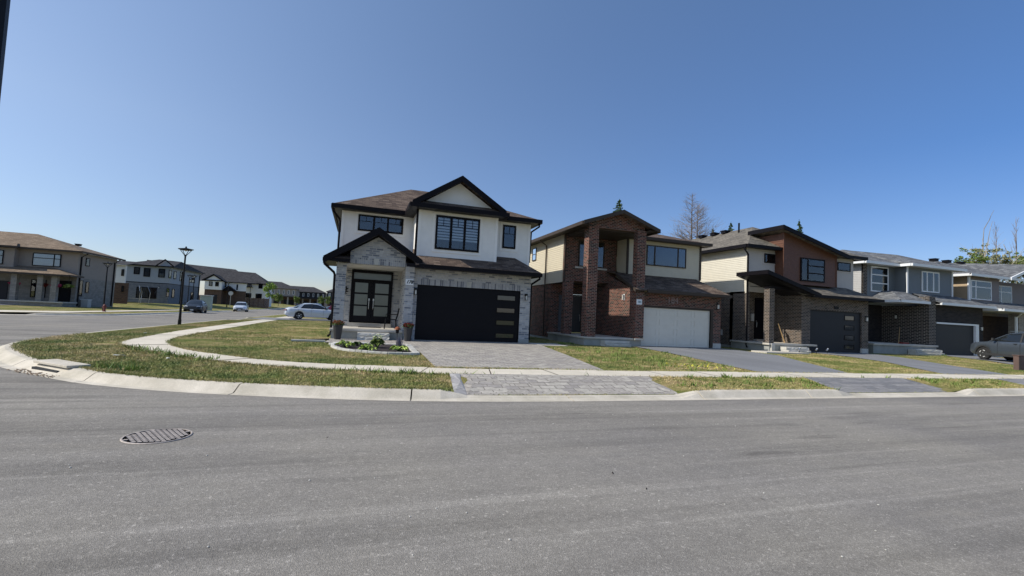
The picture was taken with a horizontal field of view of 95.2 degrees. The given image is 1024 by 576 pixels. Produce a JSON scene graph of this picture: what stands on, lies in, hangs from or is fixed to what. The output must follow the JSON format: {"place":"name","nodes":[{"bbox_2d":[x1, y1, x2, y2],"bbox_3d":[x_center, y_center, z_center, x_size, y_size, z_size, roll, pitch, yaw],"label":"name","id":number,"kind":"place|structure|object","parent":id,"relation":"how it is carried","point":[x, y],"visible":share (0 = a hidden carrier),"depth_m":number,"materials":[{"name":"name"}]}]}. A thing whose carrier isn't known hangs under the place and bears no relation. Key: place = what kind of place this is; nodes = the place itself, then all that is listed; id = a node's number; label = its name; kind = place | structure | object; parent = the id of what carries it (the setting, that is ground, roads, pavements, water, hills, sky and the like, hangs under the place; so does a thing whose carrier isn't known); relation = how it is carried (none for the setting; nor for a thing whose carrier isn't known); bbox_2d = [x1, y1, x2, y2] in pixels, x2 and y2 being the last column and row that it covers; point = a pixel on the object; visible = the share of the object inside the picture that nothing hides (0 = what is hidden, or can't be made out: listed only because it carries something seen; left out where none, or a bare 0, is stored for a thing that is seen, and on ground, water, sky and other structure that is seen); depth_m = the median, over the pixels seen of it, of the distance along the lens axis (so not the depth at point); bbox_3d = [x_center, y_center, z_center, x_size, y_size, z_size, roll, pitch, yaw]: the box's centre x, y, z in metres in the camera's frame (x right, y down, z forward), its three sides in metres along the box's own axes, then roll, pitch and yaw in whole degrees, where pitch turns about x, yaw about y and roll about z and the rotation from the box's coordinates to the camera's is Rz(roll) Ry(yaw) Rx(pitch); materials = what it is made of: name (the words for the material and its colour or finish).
{"place":"outdoors","nodes":[
{"label":"outdoors","id":0,"kind":"place"},
{"bbox_2d":[0,312,209,315],"bbox_3d":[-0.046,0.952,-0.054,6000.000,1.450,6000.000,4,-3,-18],"label":"ground","id":1,"kind":"structure","parent":0,"point":[22,313],"depth_m":34.73,"materials":[{"name":"green plant"}]},
{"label":"near kerb","id":2,"kind":"structure","parent":1,"relation":"on","visible":0},
{"bbox_2d":[0,0,10,98],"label":"street lamp","id":3,"kind":"object","parent":2,"relation":"on","point":[4,11],"visible":1,"depth_m":1.28,"materials":[{"name":"black metal"}]},
{"bbox_2d":[0,302,296,313],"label":"lawn","id":4,"kind":"structure","parent":0,"point":[153,306],"depth_m":51.01,"materials":[{"name":"green plant"}]},
{"bbox_2d":[0,310,82,312],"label":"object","id":5,"kind":"structure","parent":4,"relation":"on","point":[39,311],"depth_m":32.77,"materials":[{"name":"concrete"}]},
{"bbox_2d":[0,231,125,306],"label":"house","id":6,"kind":"structure","parent":4,"relation":"on","point":[31,263],"depth_m":47.80,"materials":[{"name":"stone"}]},
{"bbox_2d":[0,250,3,263],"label":"window","id":7,"kind":"structure","parent":6,"relation":"in","point":[1,251],"depth_m":46.03,"materials":[{"name":"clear glass"}]},
{"bbox_2d":[0,281,7,299],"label":"garage door","id":8,"kind":"structure","parent":6,"relation":"in","point":[3,284],"depth_m":46.48,"materials":[{"name":"grey metal"}]},
{"bbox_2d":[30,279,46,297],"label":"window","id":9,"kind":"structure","parent":6,"relation":"in","point":[33,281],"depth_m":47.27,"materials":[{"name":"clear glass"}]},
{"bbox_2d":[32,253,61,266],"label":"window","id":10,"kind":"structure","parent":6,"relation":"in","point":[39,259],"depth_m":47.69,"materials":[{"name":"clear glass"}]},
{"bbox_2d":[58,281,69,301],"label":"front door","id":11,"kind":"structure","parent":6,"relation":"in","point":[63,295],"depth_m":47.98,"materials":[{"name":"black wood"}]},
{"bbox_2d":[62,278,74,288],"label":"hanging basket","id":12,"kind":"object","parent":6,"relation":"hanging from","point":[68,286],"visible":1,"depth_m":46.69,"materials":[{"name":"green plant"}]},
{"bbox_2d":[79,280,82,295],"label":"side window","id":13,"kind":"structure","parent":6,"relation":"in","point":[81,282],"depth_m":49.20,"materials":[{"name":"clear glass"}]},
{"bbox_2d":[85,282,89,292],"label":"side window","id":14,"kind":"structure","parent":6,"relation":"in","point":[87,283],"depth_m":50.30,"materials":[{"name":"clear glass"}]},
{"bbox_2d":[80,299,90,306],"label":"storage bin","id":15,"kind":"object","parent":4,"relation":"on","point":[85,302],"visible":0.84,"depth_m":49.06,"materials":[{"name":"grey plastic"}]},
{"bbox_2d":[113,261,141,303],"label":"house","id":16,"kind":"structure","parent":4,"relation":"on","point":[121,288],"depth_m":62.82,"materials":[{"name":"white paint"}]},
{"bbox_2d":[126,259,204,303],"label":"house","id":17,"kind":"structure","parent":4,"relation":"on","point":[161,280],"depth_m":71.85,"materials":[{"name":"brick"}]},
{"bbox_2d":[136,287,156,298],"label":"patio door","id":18,"kind":"structure","parent":17,"relation":"in","point":[145,292],"depth_m":71.19,"materials":[{"name":"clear glass"}]},
{"bbox_2d":[143,268,150,276],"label":"window","id":19,"kind":"structure","parent":17,"relation":"in","point":[146,273],"depth_m":71.29,"materials":[{"name":"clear glass"}]},
{"bbox_2d":[158,269,164,277],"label":"window","id":20,"kind":"structure","parent":17,"relation":"in","point":[161,273],"depth_m":71.89,"materials":[{"name":"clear glass"}]},
{"bbox_2d":[147,260,255,304],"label":"house","id":21,"kind":"structure","parent":4,"relation":"on","point":[216,279],"depth_m":100.44,"materials":[{"name":"brick"}]},
{"bbox_2d":[200,295,213,310],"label":"utility cabinet","id":22,"kind":"object","parent":4,"relation":"on","point":[208,299],"visible":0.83,"depth_m":62.43,"materials":[{"name":"grey plastic"}]},
{"bbox_2d":[239,271,271,306],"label":"house","id":23,"kind":"structure","parent":4,"relation":"on","point":[256,291],"depth_m":114.55,"materials":[{"name":"white paint"}]},
{"bbox_2d":[245,297,268,307],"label":"wooden fence","id":24,"kind":"object","parent":4,"relation":"on","point":[254,303],"visible":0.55,"depth_m":105.34,"materials":[{"name":"brown wood"}]},
{"bbox_2d":[263,282,277,306],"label":"young tree","id":25,"kind":"object","parent":4,"relation":"on","point":[271,286],"visible":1,"depth_m":100.68,"materials":[{"name":"green plant"}]},
{"bbox_2d":[274,293,283,303],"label":"young tree","id":26,"kind":"object","parent":4,"relation":"on","point":[278,298],"visible":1,"depth_m":135.44,"materials":[{"name":"green plant"}]},
{"bbox_2d":[269,281,298,304],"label":"row house","id":27,"kind":"structure","parent":4,"relation":"on","point":[288,293],"depth_m":171.52,"materials":[{"name":"beige paint"}]},
{"bbox_2d":[292,286,326,306],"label":"row house","id":28,"kind":"structure","parent":4,"relation":"on","point":[309,294],"depth_m":189.76,"materials":[{"name":"brick"}]},
{"bbox_2d":[83,307,278,311],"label":"pavement","id":29,"kind":"structure","parent":0,"point":[132,310],"depth_m":44.60,"materials":[{"name":"concrete"}]},
{"bbox_2d":[102,262,112,310],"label":"street lamp","id":30,"kind":"object","parent":29,"relation":"on","point":[107,263],"visible":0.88,"depth_m":40.68,"materials":[{"name":"black metal"}]},
{"bbox_2d":[239,317,329,320],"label":"side driveway","id":31,"kind":"structure","parent":0,"point":[266,318],"depth_m":40.58,"materials":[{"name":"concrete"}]},
{"bbox_2d":[283,303,330,319],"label":"parked car","id":32,"kind":"object","parent":31,"relation":"on","point":[299,311],"visible":0.81,"depth_m":41.35,"materials":[{"name":"white paint"}]},
{"bbox_2d":[325,289,334,306],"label":"row house","id":33,"kind":"structure","parent":0,"point":[329,292],"depth_m":177.39,"materials":[{"name":"brick"}]},
{"bbox_2d":[325,338,602,369],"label":"driveway","id":34,"kind":"structure","parent":0,"point":[440,353],"depth_m":15.35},
{"bbox_2d":[332,320,344,338],"bbox_3d":[-6.966,1.647,18.713,0.513,0.778,0.506,4,-3,-18],"label":"planter","id":35,"kind":"object","parent":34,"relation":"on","point":[338,325],"visible":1,"depth_m":18.58,"materials":[{"name":"grey ceramic"}]},
{"bbox_2d":[402,323,413,340],"bbox_3d":[-4.346,1.823,19.503,0.514,0.770,0.515,4,-3,-18],"label":"planter","id":36,"kind":"object","parent":34,"relation":"on","point":[408,328],"visible":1,"depth_m":19.38,"materials":[{"name":"grey ceramic"}]},
{"bbox_2d":[0,309,1023,575],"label":"road","id":37,"kind":"structure","parent":0,"point":[286,487],"depth_m":4.41,"materials":[{"name":"grey asphalt"}]},
{"bbox_2d":[0,308,284,315],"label":"kerb","id":38,"kind":"structure","parent":37,"relation":"on","point":[69,314],"depth_m":36.65,"materials":[{"name":"concrete"}]},
{"bbox_2d":[120,428,192,443],"bbox_3d":[-4.085,1.703,5.393,0.676,0.010,0.676,4,-3,-18],"label":"manhole cover","id":39,"kind":"object","parent":37,"relation":"on","point":[155,436],"visible":1,"depth_m":5.36,"materials":[{"name":"metal"}]},
{"bbox_2d":[183,300,206,312],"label":"parked car","id":40,"kind":"object","parent":37,"relation":"on","point":[197,305],"visible":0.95,"depth_m":54.02,"materials":[{"name":"black paint"}]},
{"bbox_2d":[233,302,248,311],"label":"parked car","id":41,"kind":"object","parent":37,"relation":"on","point":[242,306],"visible":1,"depth_m":71.28,"materials":[{"name":"white paint"}]},
{"bbox_2d":[0,314,1023,401],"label":"kerb","id":42,"kind":"structure","parent":37,"relation":"on","point":[10,359],"depth_m":8.70,"materials":[{"name":"concrete"}]},
{"bbox_2d":[6,369,54,377],"bbox_3d":[-9.286,1.648,9.085,1.599,0.016,0.240,1,-4,24],"label":"leaf debris","id":43,"kind":"object","parent":42,"relation":"on","point":[29,371],"visible":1,"depth_m":9.06,"materials":[{"name":"brown plant"}]},
{"bbox_2d":[31,359,90,372],"bbox_3d":[-9.098,1.579,9.402,1.320,0.170,0.435,1,-4,24],"label":"drain inlet","id":44,"kind":"object","parent":42,"relation":"in","point":[59,363],"visible":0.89,"depth_m":9.29,"materials":[{"name":"concrete"}]},
{"bbox_2d":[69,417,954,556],"bbox_3d":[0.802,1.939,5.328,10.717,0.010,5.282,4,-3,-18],"label":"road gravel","id":45,"kind":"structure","parent":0,"point":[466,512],"depth_m":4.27,"materials":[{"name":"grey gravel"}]},
{"bbox_2d":[0,0,1023,294],"label":"sky","id":46,"kind":"structure","parent":0,"point":[229,132],"materials":[{"name":"blue"}]},
{"bbox_2d":[9,314,1023,394],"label":"verge","id":47,"kind":"structure","parent":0,"point":[677,389],"depth_m":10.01,"materials":[{"name":"green plant"}]},
{"bbox_2d":[177,246,192,324],"bbox_3d":[-18.137,-0.131,25.751,0.740,4.350,0.740,4,-3,-18],"label":"street lamp","id":48,"kind":"object","parent":47,"relation":"on","point":[182,290],"visible":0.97,"depth_m":25.70,"materials":[{"name":"black metal"}]},
{"bbox_2d":[450,373,466,394],"bbox_3d":[-1.123,1.954,9.591,0.249,0.178,1.702,3,-3,-11],"label":"driveway edging","id":49,"kind":"object","parent":47,"relation":"on","point":[457,384],"visible":1,"depth_m":9.45,"materials":[{"name":"grey concrete"}]},
{"bbox_2d":[460,374,676,394],"bbox_3d":[1.264,2.112,10.317,4.950,0.174,1.760,4,-3,-18],"label":"driveway apron","id":50,"kind":"object","parent":47,"relation":"on","point":[497,384],"visible":0.99,"depth_m":10.11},
{"bbox_2d":[805,377,954,392],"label":"driveway","id":51,"kind":"structure","parent":47,"relation":"on","point":[860,385],"depth_m":12.95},
{"bbox_2d":[999,379,1023,384],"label":"driveway","id":52,"kind":"structure","parent":47,"relation":"on","point":[1019,381],"depth_m":15.56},
{"bbox_2d":[532,343,565,345],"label":"side walk","id":53,"kind":"structure","parent":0,"point":[547,344],"depth_m":21.62,"materials":[{"name":"concrete"}]},
{"bbox_2d":[122,316,1023,378],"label":"pavement","id":54,"kind":"structure","parent":0,"point":[162,338],"depth_m":12.65,"materials":[{"name":"concrete"}]},
{"bbox_2d":[148,322,1017,378],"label":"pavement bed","id":55,"kind":"object","parent":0,"point":[490,371],"visible":0.05,"depth_m":14.06,"materials":[{"name":"grey concrete"}]},
{"bbox_2d":[172,317,1023,374],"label":"front lawn","id":56,"kind":"structure","parent":0,"point":[200,340],"depth_m":18.84,"materials":[{"name":"green plant"}]},
{"bbox_2d":[291,339,324,341],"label":"splash block","id":57,"kind":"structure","parent":56,"relation":"on","point":[307,340],"depth_m":17.24,"materials":[{"name":"concrete"}]},
{"bbox_2d":[335,344,410,351],"bbox_3d":[-4.650,1.982,15.536,2.600,0.027,3.450,4,-3,-18],"label":"mulch bed","id":58,"kind":"object","parent":56,"relation":"on","point":[383,348],"visible":0.41,"depth_m":15.27,"materials":[{"name":"black soil"}]},
{"bbox_2d":[335,340,355,346],"bbox_3d":[-5.454,1.817,15.328,0.592,0.237,0.618,1,-4,23],"label":"hosta","id":59,"kind":"object","parent":58,"relation":"on","point":[344,343],"visible":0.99,"depth_m":15.25,"materials":[{"name":"green plant"}]},
{"bbox_2d":[357,343,377,350],"bbox_3d":[-4.433,1.825,14.437,0.601,0.232,0.574,2,-3,18],"label":"hosta","id":60,"kind":"object","parent":58,"relation":"on","point":[365,346],"visible":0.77,"depth_m":14.37,"materials":[{"name":"green plant"}]},
{"bbox_2d":[369,334,384,347],"bbox_3d":[-4.495,1.747,15.617,0.566,0.490,0.509,2,-3,11],"label":"flowering shrub","id":61,"kind":"object","parent":58,"relation":"on","point":[376,341],"visible":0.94,"depth_m":15.53,"materials":[{"name":"green plant"}]},
{"bbox_2d":[389,345,408,351],"bbox_3d":[-3.519,1.888,14.617,0.671,0.211,0.627,4,-3,-18],"label":"hosta","id":62,"kind":"object","parent":58,"relation":"on","point":[399,348],"visible":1,"depth_m":14.56,"materials":[{"name":"green plant"}]},
{"bbox_2d":[394,335,403,345],"bbox_3d":[-3.946,1.855,16.438,0.395,0.497,0.400,4,-3,-18],"label":"spiky plant","id":63,"kind":"object","parent":58,"relation":"on","point":[399,341],"visible":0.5,"depth_m":16.38,"materials":[{"name":"silver plant"}]},
{"bbox_2d":[329,342,419,354],"bbox_3d":[-4.669,1.992,15.556,2.824,0.136,3.612,4,-3,-18],"label":"bed edging","id":64,"kind":"object","parent":56,"relation":"on","point":[413,350],"visible":0.66,"depth_m":14.31,"materials":[{"name":"stone"}]},
{"bbox_2d":[323,176,542,342],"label":"house","id":65,"kind":"structure","parent":56,"relation":"on","point":[449,261],"depth_m":21.52,"materials":[{"name":"grey brick"}]},
{"bbox_2d":[351,281,371,321],"bbox_3d":[-7.084,0.636,22.056,0.845,1.930,0.136,4,-3,-18],"label":"front door","id":66,"kind":"structure","parent":65,"relation":"in","point":[362,290],"depth_m":22.06,"materials":[{"name":"glass"}]},
{"bbox_2d":[370,282,390,322],"bbox_3d":[-6.273,0.690,22.320,0.845,1.930,0.136,4,-3,-18],"label":"front door","id":67,"kind":"structure","parent":65,"relation":"in","point":[380,302],"depth_m":22.32,"materials":[{"name":"glass"}]},
{"bbox_2d":[358,214,403,234],"bbox_3d":[-6.266,-3.038,22.360,2.080,0.770,0.070,4,-3,-18],"label":"window","id":68,"kind":"structure","parent":65,"relation":"in","point":[391,225],"depth_m":22.37,"materials":[{"name":"clear glass"}]},
{"bbox_2d":[384,308,399,328],"bbox_3d":[-5.422,1.364,21.075,0.634,0.971,0.569,4,-3,-18],"label":"patio chair","id":69,"kind":"object","parent":65,"relation":"on","point":[392,319],"visible":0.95,"depth_m":20.90,"materials":[{"name":"black metal"}]},
{"bbox_2d":[434,215,479,252],"bbox_3d":[-2.482,-2.469,21.369,2.040,1.550,0.070,4,-3,-18],"label":"window","id":70,"kind":"structure","parent":65,"relation":"in","point":[453,233],"depth_m":21.36,"materials":[{"name":"clear glass"}]},
{"bbox_2d":[414,285,519,342],"bbox_3d":[-1.971,1.214,21.425,4.810,2.430,0.080,4,-3,-18],"label":"garage door","id":71,"kind":"structure","parent":65,"relation":"in","point":[446,313],"depth_m":21.37,"materials":[{"name":"black metal"}]},
{"bbox_2d":[502,225,515,248],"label":"window","id":72,"kind":"structure","parent":65,"relation":"in","point":[509,232],"depth_m":22.78,"materials":[{"name":"clear glass"}]},
{"bbox_2d":[613,199,622,211],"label":"conifer","id":73,"kind":"object","parent":56,"relation":"on","point":[620,207],"visible":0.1,"depth_m":45.88,"materials":[{"name":"green plant"}]},
{"bbox_2d":[529,210,732,347],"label":"house","id":74,"kind":"structure","parent":56,"relation":"on","point":[628,279],"depth_m":25.60,"materials":[{"name":"red brick"}]},
{"bbox_2d":[532,248,536,260],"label":"side window","id":75,"kind":"structure","parent":74,"relation":"in","point":[534,251],"depth_m":30.26,"materials":[{"name":"clear glass"}]},
{"bbox_2d":[571,296,580,332],"bbox_3d":[3.761,1.561,27.888,0.707,2.182,0.107,4,-3,-18],"label":"front door","id":76,"kind":"structure","parent":74,"relation":"in","point":[576,308],"depth_m":27.92,"materials":[{"name":"wood"}]},
{"bbox_2d":[578,240,604,268],"bbox_3d":[4.467,-1.889,26.259,1.585,1.480,0.067,4,-3,-18],"label":"gallery window","id":77,"kind":"structure","parent":74,"relation":"in","point":[601,249],"depth_m":26.39,"materials":[{"name":"clear glass"}]},
{"bbox_2d":[646,245,686,268],"bbox_3d":[8.783,-1.773,26.566,2.645,1.146,0.067,4,-3,-18],"label":"window","id":78,"kind":"structure","parent":74,"relation":"in","point":[663,256],"depth_m":26.56,"materials":[{"name":"clear glass"}]},
{"bbox_2d":[641,307,709,347],"bbox_3d":[8.732,2.135,25.042,4.450,2.010,0.069,4,-3,-18],"label":"garage door","id":79,"kind":"structure","parent":74,"relation":"in","point":[662,326],"depth_m":25.03,"materials":[{"name":"white metal"}]},
{"bbox_2d":[669,192,713,239],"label":"bare tree","id":80,"kind":"object","parent":56,"relation":"on","point":[691,227],"visible":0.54,"depth_m":53.34,"materials":[{"name":"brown plant"}]},
{"bbox_2d":[672,202,721,239],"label":"bare tree","id":81,"kind":"object","parent":56,"relation":"on","point":[699,223],"visible":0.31,"depth_m":54.52,"materials":[{"name":"brown plant"}]},
{"bbox_2d":[751,350,808,353],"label":"slab walk","id":82,"kind":"structure","parent":56,"relation":"on","point":[778,352],"depth_m":24.21,"materials":[{"name":"concrete"}]},
{"bbox_2d":[692,223,884,352],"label":"house","id":83,"kind":"structure","parent":56,"relation":"on","point":[796,285],"depth_m":27.85,"materials":[{"name":"brown brick"}]},
{"bbox_2d":[756,299,763,338],"bbox_3d":[15.249,1.924,28.716,0.740,2.425,0.112,4,-3,-18],"label":"front door","id":84,"kind":"structure","parent":83,"relation":"in","point":[759,303],"depth_m":28.71,"materials":[{"name":"wood"}]},
{"bbox_2d":[764,253,775,263],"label":"window","id":85,"kind":"structure","parent":83,"relation":"in","point":[768,258],"depth_m":27.82,"materials":[{"name":"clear glass"}]},
{"bbox_2d":[800,257,824,282],"bbox_3d":[18.049,-1.063,28.063,1.920,1.400,0.070,4,-3,-18],"label":"window","id":86,"kind":"structure","parent":83,"relation":"in","point":[811,270],"depth_m":28.04,"materials":[{"name":"clear glass"}]},
{"bbox_2d":[807,310,859,352],"bbox_3d":[19.095,2.600,27.789,4.420,2.415,0.080,4,-3,-18],"label":"garage door","id":87,"kind":"structure","parent":83,"relation":"in","point":[835,331],"depth_m":27.80,"materials":[{"name":"black metal"}]},
{"bbox_2d":[837,262,850,271],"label":"window","id":88,"kind":"structure","parent":83,"relation":"in","point":[841,266],"depth_m":29.68,"materials":[{"name":"clear glass"}]},
{"bbox_2d":[813,352,1007,374],"bbox_3d":[18.672,3.542,22.737,4.904,0.069,12.613,2,-3,7],"label":"driveway third","id":89,"kind":"object","parent":56,"relation":"on","point":[934,367],"visible":0.97,"depth_m":21.17,"materials":[{"name":"asphalt"}]},
{"bbox_2d":[840,250,996,355],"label":"house","id":90,"kind":"structure","parent":56,"relation":"on","point":[924,310],"depth_m":32.69,"materials":[{"name":"brick"}]},
{"bbox_2d":[870,266,888,291],"bbox_3d":[25.902,-0.608,32.944,1.740,1.780,0.070,4,-3,-18],"label":"window","id":91,"kind":"structure","parent":90,"relation":"in","point":[879,279],"depth_m":32.91,"materials":[{"name":"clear glass"}]},
{"bbox_2d":[921,271,939,292],"bbox_3d":[29.906,-0.418,33.409,1.830,1.480,0.070,4,-3,-18],"label":"window","id":92,"kind":"structure","parent":90,"relation":"in","point":[930,281],"depth_m":33.39,"materials":[{"name":"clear glass"}]},
{"bbox_2d":[936,324,973,354],"bbox_3d":[30.595,3.602,32.362,4.100,2.110,0.060,4,-3,-18],"label":"garage door","id":93,"kind":"structure","parent":90,"relation":"in","point":[951,339],"depth_m":32.34,"materials":[{"name":"black metal"}]},
{"bbox_2d":[929,258,1023,356],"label":"house","id":94,"kind":"structure","parent":56,"relation":"on","point":[973,283],"depth_m":35.83,"materials":[{"name":"beige"}]},
{"bbox_2d":[971,280,991,300],"bbox_3d":[35.269,0.180,35.149,2.400,1.440,0.070,4,-3,-18],"label":"window","id":95,"kind":"structure","parent":94,"relation":"in","point":[980,290],"depth_m":35.14,"materials":[{"name":"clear glass"}]},
{"bbox_2d":[999,285,1011,302],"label":"window","id":96,"kind":"structure","parent":94,"relation":"in","point":[1005,292],"depth_m":37.64,"materials":[{"name":"clear glass"}]},
{"bbox_2d":[952,221,1006,280],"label":"leafy tree","id":97,"kind":"object","parent":56,"relation":"on","point":[974,256],"visible":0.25,"depth_m":51.27,"materials":[{"name":"green plant"}]},
{"bbox_2d":[961,214,1023,281],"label":"leafy tree","id":98,"kind":"object","parent":56,"relation":"on","point":[994,250],"visible":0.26,"depth_m":52.08,"materials":[{"name":"green plant"}]},
{"bbox_2d":[988,222,1000,260],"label":"bare tree","id":99,"kind":"object","parent":56,"relation":"on","point":[995,238],"visible":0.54,"depth_m":54.62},
{"bbox_2d":[986,251,1023,283],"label":"leafy tree","id":100,"kind":"object","parent":56,"relation":"on","point":[1009,262],"visible":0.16,"depth_m":52.97,"materials":[{"name":"green plant"}]},
{"bbox_2d":[994,244,1023,283],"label":"leafy tree","id":101,"kind":"object","parent":56,"relation":"on","point":[1018,259],"visible":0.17,"depth_m":54.59,"materials":[{"name":"green plant"}]},
{"bbox_2d":[1009,217,1022,281],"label":"bare tree","id":102,"kind":"object","parent":56,"relation":"on","point":[1016,230],"visible":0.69,"depth_m":55.86,"materials":[{"name":"brown plant"}]},
{"bbox_2d":[1013,355,1023,369],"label":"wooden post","id":103,"kind":"object","parent":56,"relation":"on","point":[1018,362],"visible":0.79,"depth_m":20.98,"materials":[{"name":"brown wood"}]},
{"bbox_2d":[636,346,845,372],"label":"driveway","id":104,"kind":"structure","parent":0,"point":[756,361],"depth_m":18.69,"materials":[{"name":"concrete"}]},
{"bbox_2d":[945,355,1012,363],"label":"driveway","id":105,"kind":"structure","parent":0,"point":[997,359],"depth_m":29.06,"materials":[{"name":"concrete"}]},
{"bbox_2d":[970,331,1023,360],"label":"parked car","id":106,"kind":"object","parent":105,"relation":"on","point":[1008,346],"visible":0.92,"depth_m":26.88,"materials":[{"name":"grey paint"}]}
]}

